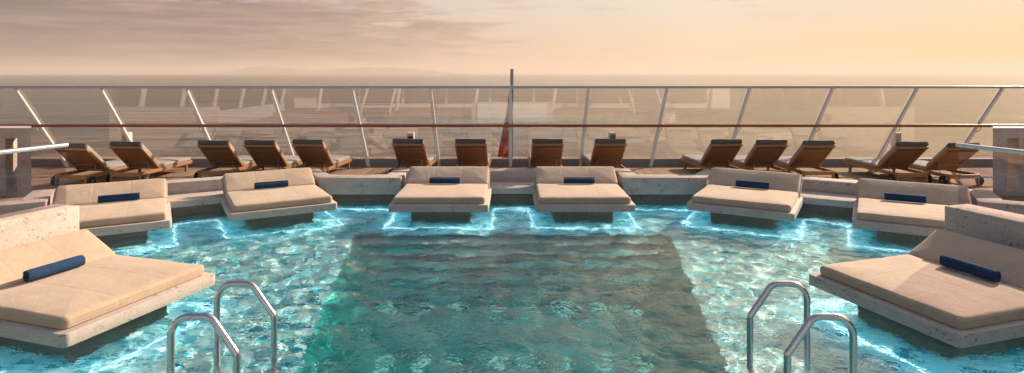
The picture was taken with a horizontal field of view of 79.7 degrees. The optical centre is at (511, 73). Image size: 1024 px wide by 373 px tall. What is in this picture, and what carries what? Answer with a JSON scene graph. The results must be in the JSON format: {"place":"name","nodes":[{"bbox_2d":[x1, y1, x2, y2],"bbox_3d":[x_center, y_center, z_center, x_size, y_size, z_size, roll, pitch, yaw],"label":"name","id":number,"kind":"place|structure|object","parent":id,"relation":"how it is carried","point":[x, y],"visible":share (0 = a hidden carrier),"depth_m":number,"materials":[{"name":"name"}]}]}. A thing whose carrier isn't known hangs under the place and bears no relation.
{"place":"outdoors","nodes":[
{"label":"outdoors","id":0,"kind":"place"},
{"bbox_2d":[0,143,68,154],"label":"handrail","id":1,"kind":"object","parent":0,"point":[27,149],"visible":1,"depth_m":7.53,"materials":[{"name":"silver metal"}]},
{"bbox_2d":[121,132,131,141],"bbox_3d":[-10.234,1.960,16.293,0.190,0.800,0.194,0,0,0],"label":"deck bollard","id":2,"kind":"object","parent":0,"point":[123,137],"visible":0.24,"depth_m":16.21,"materials":[{"name":"white paint"}]},
{"bbox_2d":[206,66,465,73],"bbox_3d":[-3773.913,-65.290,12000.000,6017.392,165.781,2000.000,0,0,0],"label":"hills","id":3,"kind":"structure","parent":0,"point":[281,70],"depth_m":11349.48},
{"bbox_2d":[407,132,414,138],"bbox_3d":[-2.693,1.960,16.293,0.190,0.800,0.194,0,0,0],"label":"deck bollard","id":4,"kind":"object","parent":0,"point":[410,135],"visible":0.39,"depth_m":16.20,"materials":[{"name":"white paint"}]},
{"bbox_2d":[0,200,1023,372],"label":"pool water","id":5,"kind":"structure","parent":0,"point":[375,286],"depth_m":7.02,"materials":[{"name":"teal liquid"}]},
{"bbox_2d":[0,74,1023,156],"bbox_3d":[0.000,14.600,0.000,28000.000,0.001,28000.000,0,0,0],"label":"sea","id":6,"kind":"structure","parent":0,"point":[489,105],"depth_m":248.28,"materials":[{"name":"grey liquid"}]},
{"bbox_2d":[0,157,1023,201],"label":"deck","id":7,"kind":"structure","parent":0,"point":[41,176],"depth_m":14.61,"materials":[{"name":"beige stone"}]},
{"bbox_2d":[0,126,30,195],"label":"pillar","id":8,"kind":"structure","parent":7,"relation":"on","point":[15,174],"depth_m":11.80,"materials":[{"name":"grey stone"}]},
{"bbox_2d":[50,143,140,185],"bbox_3d":[-9.149,1.904,13.723,0.870,0.912,1.944,0,0,4],"label":"sun lounger","id":9,"kind":"object","parent":7,"relation":"on","point":[82,157],"visible":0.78,"depth_m":13.06,"materials":[{"name":"brown wood"}]},
{"bbox_2d":[105,141,192,181],"bbox_3d":[-8.211,1.904,14.029,0.870,0.912,1.944,0,0,3],"label":"sun lounger","id":10,"kind":"object","parent":7,"relation":"on","point":[134,155],"visible":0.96,"depth_m":13.41,"materials":[{"name":"brown wood"}]},
{"bbox_2d":[166,176,222,194],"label":"coping wall","id":11,"kind":"structure","parent":7,"relation":"on","point":[191,185],"depth_m":12.00,"materials":[{"name":"stone"}]},
{"bbox_2d":[194,140,264,177],"bbox_3d":[-6.442,1.904,14.258,0.870,0.912,1.944,0,0,3],"label":"sun lounger","id":12,"kind":"object","parent":7,"relation":"on","point":[219,153],"visible":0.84,"depth_m":13.58,"materials":[{"name":"brown wood"}]},
{"bbox_2d":[242,140,302,171],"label":"sun lounger","id":13,"kind":"object","parent":7,"relation":"on","point":[265,153],"visible":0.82,"depth_m":13.70,"materials":[{"name":"brown wood"}]},
{"bbox_2d":[292,139,352,173],"bbox_3d":[-4.424,1.904,14.430,0.870,0.912,1.944,0,0,5],"label":"sun lounger","id":14,"kind":"object","parent":7,"relation":"on","point":[312,152],"visible":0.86,"depth_m":13.85,"materials":[{"name":"brown wood"}]},
{"bbox_2d":[389,139,437,172],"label":"sun lounger","id":15,"kind":"object","parent":7,"relation":"on","point":[408,152],"visible":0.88,"depth_m":13.91,"materials":[{"name":"brown wood"}]},
{"bbox_2d":[455,139,491,167],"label":"sun lounger","id":16,"kind":"object","parent":7,"relation":"on","point":[471,151],"visible":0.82,"depth_m":13.88,"materials":[{"name":"brown wood"}]},
{"bbox_2d":[0,86,1023,166],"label":"glass windscreen","id":17,"kind":"object","parent":7,"relation":"on","point":[367,161],"visible":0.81,"depth_m":15.52,"materials":[{"name":"clear glass"}]},
{"bbox_2d":[408,168,615,180],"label":"coping wall","id":18,"kind":"structure","parent":7,"relation":"on","point":[511,174],"depth_m":13.20,"materials":[{"name":"stone"}]},
{"bbox_2d":[510,69,515,157],"bbox_3d":[0.000,1.120,16.900,0.240,2.480,0.240,0,0,0],"label":"flagpole","id":19,"kind":"object","parent":7,"relation":"on","point":[511,77],"visible":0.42,"depth_m":16.85,"materials":[{"name":"metal"}]},
{"bbox_2d":[497,96,508,157],"bbox_3d":[-0.231,1.385,16.891,0.368,1.930,0.148,0,0,0],"label":"flag","id":20,"kind":"object","parent":19,"relation":"attached to","point":[503,151],"visible":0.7,"depth_m":16.89,"materials":[{"name":"red fabric"}]},
{"bbox_2d":[527,139,563,167],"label":"sun lounger","id":21,"kind":"object","parent":7,"relation":"on","point":[546,151],"visible":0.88,"depth_m":13.88,"materials":[{"name":"brown wood"}]},
{"bbox_2d":[581,139,626,167],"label":"sun lounger","id":22,"kind":"object","parent":7,"relation":"on","point":[609,152],"visible":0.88,"depth_m":13.91,"materials":[{"name":"brown wood"}]},
{"bbox_2d":[681,139,742,169],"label":"sun lounger","id":23,"kind":"object","parent":7,"relation":"on","point":[721,152],"visible":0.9,"depth_m":13.88,"materials":[{"name":"brown wood"}]},
{"bbox_2d":[725,140,790,172],"bbox_3d":[5.639,1.904,14.359,0.870,0.912,1.944,0,0,-3],"label":"sun lounger","id":24,"kind":"object","parent":7,"relation":"on","point":[767,153],"visible":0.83,"depth_m":13.73,"materials":[{"name":"brown wood"}]},
{"bbox_2d":[767,140,838,178],"bbox_3d":[6.608,1.904,14.217,0.870,0.912,1.944,0,0,-3],"label":"sun lounger","id":25,"kind":"object","parent":7,"relation":"on","point":[814,154],"visible":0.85,"depth_m":13.54,"materials":[{"name":"brown wood"}]},
{"bbox_2d":[801,176,857,194],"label":"coping wall","id":26,"kind":"structure","parent":7,"relation":"on","point":[832,185],"depth_m":12.00,"materials":[{"name":"stone"}]},
{"bbox_2d":[843,141,931,182],"bbox_3d":[8.482,1.904,13.990,0.870,0.912,1.944,0,0,-3],"label":"sun lounger","id":27,"kind":"object","parent":7,"relation":"on","point":[904,155],"visible":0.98,"depth_m":13.37,"materials":[{"name":"brown wood"}]},
{"bbox_2d":[892,143,983,184],"bbox_3d":[9.406,1.904,13.770,0.870,0.912,1.944,0,0,-4],"label":"sun lounger","id":28,"kind":"object","parent":7,"relation":"on","point":[950,157],"visible":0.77,"depth_m":13.11,"materials":[{"name":"brown wood"}]},
{"bbox_2d":[993,126,1023,195],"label":"stone counter","id":29,"kind":"object","parent":7,"relation":"on","point":[1008,174],"visible":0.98,"depth_m":11.80,"materials":[{"name":"grey stone"}]},
{"bbox_2d":[171,194,852,216],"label":"pool wall","id":30,"kind":"structure","parent":0,"point":[822,209],"depth_m":12.49,"materials":[{"name":"stone"}]},
{"bbox_2d":[0,189,55,214],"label":"coping block","id":31,"kind":"structure","parent":30,"relation":"on","point":[35,199],"depth_m":10.06,"materials":[{"name":"stone"}]},
{"bbox_2d":[168,190,223,207],"bbox_3d":[-6.015,2.381,11.632,4.360,0.123,0.757,0,0,-30],"label":"stone ledge","id":32,"kind":"object","parent":30,"relation":"on","point":[193,199],"visible":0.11,"depth_m":11.44,"materials":[{"name":"stone"}]},
{"bbox_2d":[311,168,409,194],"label":"coping block","id":33,"kind":"structure","parent":30,"relation":"on","point":[394,181],"depth_m":12.36,"materials":[{"name":"stone"}]},
{"bbox_2d":[489,181,620,193],"bbox_3d":[0.000,2.381,12.814,4.440,0.123,0.768,0,0,0],"label":"stone ledge","id":34,"kind":"object","parent":30,"relation":"on","point":[511,187],"visible":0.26,"depth_m":12.47,"materials":[{"name":"stone"}]},
{"bbox_2d":[614,168,712,194],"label":"coping block","id":35,"kind":"structure","parent":30,"relation":"on","point":[629,181],"depth_m":12.36,"materials":[{"name":"stone"}]},
{"bbox_2d":[800,190,855,207],"bbox_3d":[6.015,2.381,11.632,4.360,0.123,0.757,0,0,30],"label":"stone ledge","id":36,"kind":"object","parent":30,"relation":"on","point":[830,199],"visible":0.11,"depth_m":11.44,"materials":[{"name":"stone"}]},
{"bbox_2d":[969,189,1023,214],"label":"coping block","id":37,"kind":"structure","parent":30,"relation":"on","point":[988,199],"depth_m":10.06,"materials":[{"name":"stone"}]},
{"bbox_2d":[0,0,1023,73],"label":"sky","id":38,"kind":"structure","parent":0,"point":[37,36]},
{"bbox_2d":[608,132,615,138],"bbox_3d":[2.665,1.960,16.293,0.190,0.800,0.194,0,0,0],"label":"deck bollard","id":39,"kind":"object","parent":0,"point":[611,135],"visible":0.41,"depth_m":16.20,"materials":[{"name":"white paint"}]},
{"bbox_2d":[891,132,901,147],"bbox_3d":[10.205,1.960,16.293,0.190,0.800,0.194,0,0,0],"label":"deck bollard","id":40,"kind":"object","parent":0,"point":[897,137],"visible":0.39,"depth_m":16.21,"materials":[{"name":"white paint"}]},
{"bbox_2d":[955,143,1023,154],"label":"handrail","id":41,"kind":"object","parent":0,"point":[996,149],"visible":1,"depth_m":7.53,"materials":[{"name":"silver metal"}]},
{"label":"pool floor","id":42,"kind":"structure","parent":0,"visible":0},
{"bbox_2d":[0,229,214,347],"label":"daybed","id":43,"kind":"object","parent":42,"relation":"on","point":[104,288],"visible":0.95,"depth_m":6.34,"materials":[{"name":"beige fabric"}]},
{"bbox_2d":[23,255,85,281],"bbox_3d":[-4.984,2.123,6.691,0.124,0.126,0.600,16,5,17],"label":"rolled towel","id":44,"kind":"object","parent":43,"relation":"on","point":[39,272],"visible":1,"depth_m":6.63,"materials":[{"name":"blue fabric"}]},
{"bbox_2d":[52,178,171,240],"bbox_3d":[-6.631,2.500,10.098,1.910,1.140,2.088,0,0,-30],"label":"daybed","id":45,"kind":"object","parent":42,"relation":"on","point":[149,209],"visible":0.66,"depth_m":10.03,"materials":[{"name":"beige fabric"}]},
{"bbox_2d":[98,193,139,202],"bbox_3d":[-6.711,2.123,10.477,0.600,0.126,0.124,0,-40,-29],"label":"rolled towel","id":46,"kind":"object","parent":45,"relation":"on","point":[117,197],"visible":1,"depth_m":10.44,"materials":[{"name":"blue fabric"}]},
{"bbox_2d":[167,281,276,372],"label":"pool ladder","id":47,"kind":"object","parent":42,"relation":"on","point":[219,330],"visible":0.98,"depth_m":4.79,"materials":[{"name":"metal"}]},
{"bbox_2d":[221,167,336,223],"bbox_3d":[-4.379,2.500,11.398,1.910,1.140,2.088,0,0,-30],"label":"daybed","id":48,"kind":"object","parent":42,"relation":"on","point":[302,195],"visible":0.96,"depth_m":10.98,"materials":[{"name":"beige fabric"}]},
{"bbox_2d":[254,180,287,188],"bbox_3d":[-4.590,2.124,11.703,0.600,0.124,0.126,0,25,-28],"label":"rolled towel","id":49,"kind":"object","parent":48,"relation":"on","point":[271,184],"visible":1,"depth_m":11.66,"materials":[{"name":"blue fabric"}]},
{"bbox_2d":[388,166,490,216],"bbox_3d":[-1.300,2.500,11.789,1.910,1.140,2.088,0,0,0],"label":"daybed","id":50,"kind":"object","parent":42,"relation":"on","point":[418,195],"visible":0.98,"depth_m":11.23,"materials":[{"name":"beige fabric"}]},
{"bbox_2d":[429,177,459,183],"bbox_3d":[-1.330,2.125,12.159,0.600,0.124,0.126,0,0,1],"label":"rolled towel","id":51,"kind":"object","parent":50,"relation":"on","point":[444,180],"visible":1,"depth_m":12.11,"materials":[{"name":"blue fabric"}]},
{"bbox_2d":[533,166,635,216],"bbox_3d":[1.300,2.500,11.789,1.910,1.140,2.088,0,0,0],"label":"daybed","id":52,"kind":"object","parent":42,"relation":"on","point":[604,194],"visible":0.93,"depth_m":11.23,"materials":[{"name":"fabric"}]},
{"bbox_2d":[564,177,594,183],"bbox_3d":[1.330,2.125,12.159,0.600,0.124,0.126,0,0,1],"label":"rolled towel","id":53,"kind":"object","parent":52,"relation":"on","point":[579,180],"visible":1,"depth_m":12.11,"materials":[{"name":"blue fabric"}]},
{"bbox_2d":[687,167,802,223],"bbox_3d":[4.379,2.500,11.398,1.910,1.140,2.088,0,0,30],"label":"daybed","id":54,"kind":"object","parent":42,"relation":"on","point":[720,195],"visible":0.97,"depth_m":10.98,"materials":[{"name":"beige fabric"}]},
{"bbox_2d":[736,180,769,188],"bbox_3d":[4.590,2.124,11.703,0.600,0.124,0.126,0,25,29],"label":"rolled towel","id":55,"kind":"object","parent":54,"relation":"on","point":[752,184],"visible":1,"depth_m":11.66,"materials":[{"name":"blue fabric"}]},
{"bbox_2d":[747,281,856,372],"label":"pool ladder","id":56,"kind":"object","parent":42,"relation":"on","point":[804,330],"visible":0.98,"depth_m":4.79,"materials":[{"name":"metal"}]},
{"bbox_2d":[852,178,971,240],"bbox_3d":[6.631,2.500,10.098,1.910,1.140,2.088,0,0,30],"label":"daybed","id":57,"kind":"object","parent":42,"relation":"on","point":[874,209],"visible":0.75,"depth_m":10.02,"materials":[{"name":"beige fabric"}]},
{"bbox_2d":[884,193,925,202],"bbox_3d":[6.711,2.123,10.477,0.600,0.126,0.124,0,-40,30],"label":"rolled towel","id":58,"kind":"object","parent":57,"relation":"on","point":[906,197],"visible":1,"depth_m":10.44,"materials":[{"name":"blue fabric"}]},
{"bbox_2d":[809,229,1023,347],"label":"daybed","id":59,"kind":"object","parent":42,"relation":"on","point":[920,288],"visible":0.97,"depth_m":6.34,"materials":[{"name":"beige fabric"}]},
{"bbox_2d":[939,255,1000,281],"bbox_3d":[4.982,2.123,6.691,0.124,0.126,0.600,16,-4,-16],"label":"rolled towel","id":60,"kind":"object","parent":59,"relation":"on","point":[983,272],"visible":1,"depth_m":6.63,"materials":[{"name":"blue fabric"}]},
{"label":"terrace","id":61,"kind":"structure","parent":0,"visible":0},
{"bbox_2d":[945,204,1023,249],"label":"privacy wall","id":62,"kind":"structure","parent":61,"relation":"on","point":[1005,228],"depth_m":7.43,"materials":[{"name":"stone"}]},
{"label":"terrace","id":63,"kind":"structure","parent":0,"visible":0},
{"bbox_2d":[0,204,78,249],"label":"privacy wall","id":64,"kind":"structure","parent":63,"relation":"on","point":[17,228],"depth_m":7.43,"materials":[{"name":"stone"}]}
]}

